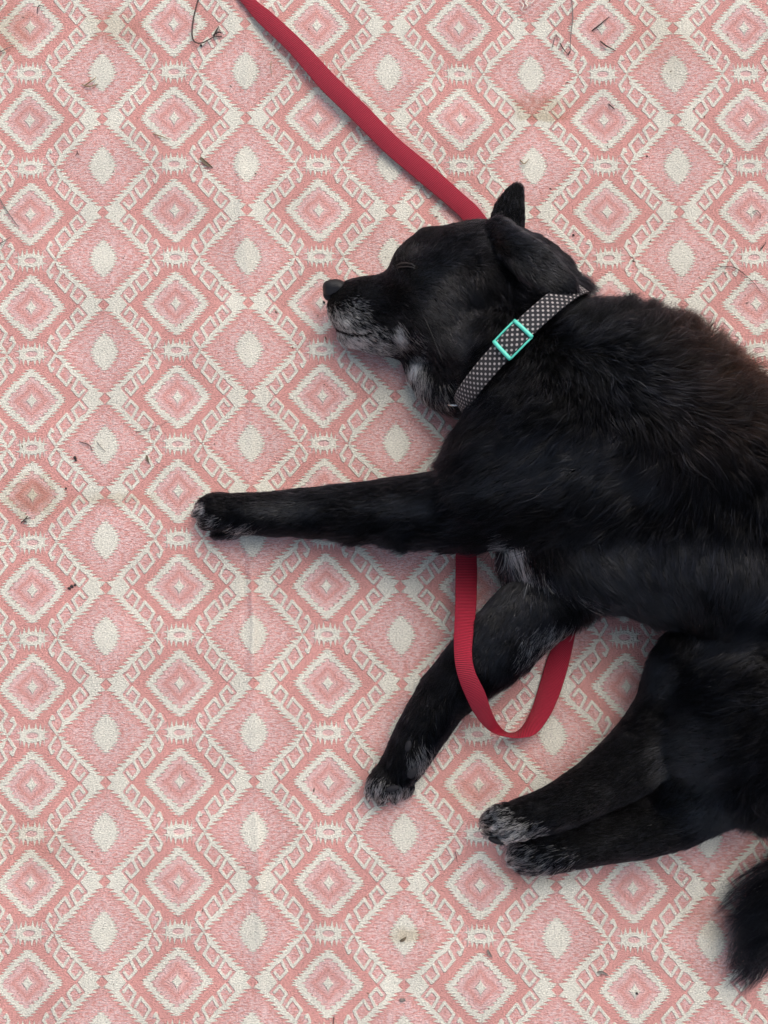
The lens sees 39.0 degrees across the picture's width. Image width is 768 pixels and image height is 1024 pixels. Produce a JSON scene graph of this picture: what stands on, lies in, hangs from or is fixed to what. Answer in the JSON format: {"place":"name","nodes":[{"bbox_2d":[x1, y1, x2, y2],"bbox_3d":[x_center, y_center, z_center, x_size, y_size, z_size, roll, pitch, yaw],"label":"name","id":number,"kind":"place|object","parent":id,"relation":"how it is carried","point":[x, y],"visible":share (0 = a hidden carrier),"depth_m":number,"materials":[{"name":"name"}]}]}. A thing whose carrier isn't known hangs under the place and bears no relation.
{"place":"outdoors","nodes":[
{"label":"outdoors","id":0,"kind":"place"},
{"bbox_2d":[0,0,767,1023],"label":"rug","id":1,"kind":"object","parent":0,"point":[192,716],"visible":0.77,"depth_m":1.10,"materials":[{"name":"fabric"}]},
{"bbox_2d":[0,199,17,225],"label":"straw","id":2,"kind":"object","parent":1,"relation":"on","point":[7,211],"visible":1,"depth_m":1.11,"materials":[{"name":"beige plant"}]},
{"bbox_2d":[82,77,96,86],"bbox_3d":[-0.304,-0.444,1.122,0.017,0.003,0.008,-27,87,-1],"label":"straw","id":3,"kind":"object","parent":1,"relation":"on","point":[86,85],"visible":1,"depth_m":1.12,"materials":[{"name":"beige plant"}]},
{"bbox_2d":[200,157,212,167],"bbox_3d":[-0.183,-0.361,1.117,0.014,0.003,0.011,0,87,0],"label":"leaf","id":4,"kind":"object","parent":1,"relation":"on","point":[206,163],"visible":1,"depth_m":1.12,"materials":[{"name":"brown plant"}]},
{"bbox_2d":[191,0,221,43],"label":"twig","id":5,"kind":"object","parent":1,"relation":"on","point":[215,33],"visible":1,"depth_m":1.12,"materials":[{"name":"plant"}]},
{"bbox_2d":[18,0,765,1023],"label":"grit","id":6,"kind":"object","parent":1,"relation":"on","point":[324,384],"visible":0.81,"depth_m":1.11,"materials":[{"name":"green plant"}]},
{"bbox_2d":[240,0,574,737],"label":"leash","id":7,"kind":"object","parent":1,"relation":"on","point":[368,121],"visible":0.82,"depth_m":1.11,"materials":[{"name":"red fabric"}]},
{"bbox_2d":[190,181,767,999],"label":"dog","id":8,"kind":"object","parent":1,"relation":"on","point":[602,457],"visible":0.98,"depth_m":0.99},
{"bbox_2d":[447,285,588,411],"bbox_3d":[0.126,-0.158,1.032,0.166,0.147,0.028,-44,88,-2],"label":"collar","id":9,"kind":"object","parent":8,"relation":"attached to","point":[514,339],"visible":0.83,"depth_m":0.97,"materials":[{"name":"grey fabric"}]},
{"bbox_2d":[519,0,533,11],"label":"thread tuft","id":10,"kind":"object","parent":1,"relation":"on","point":[526,4],"visible":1,"depth_m":1.13,"materials":[{"name":"fabric"}]},
{"bbox_2d":[570,0,572,51],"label":"straw","id":11,"kind":"object","parent":1,"relation":"on","point":[571,26],"visible":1,"depth_m":1.12,"materials":[{"name":"beige plant"}]},
{"bbox_2d":[722,266,760,291],"bbox_3d":[0.369,-0.242,1.113,0.051,0.003,0.008,32,87,2],"label":"loose hair","id":12,"kind":"object","parent":1,"relation":"on","point":[740,271],"visible":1,"depth_m":1.11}
]}

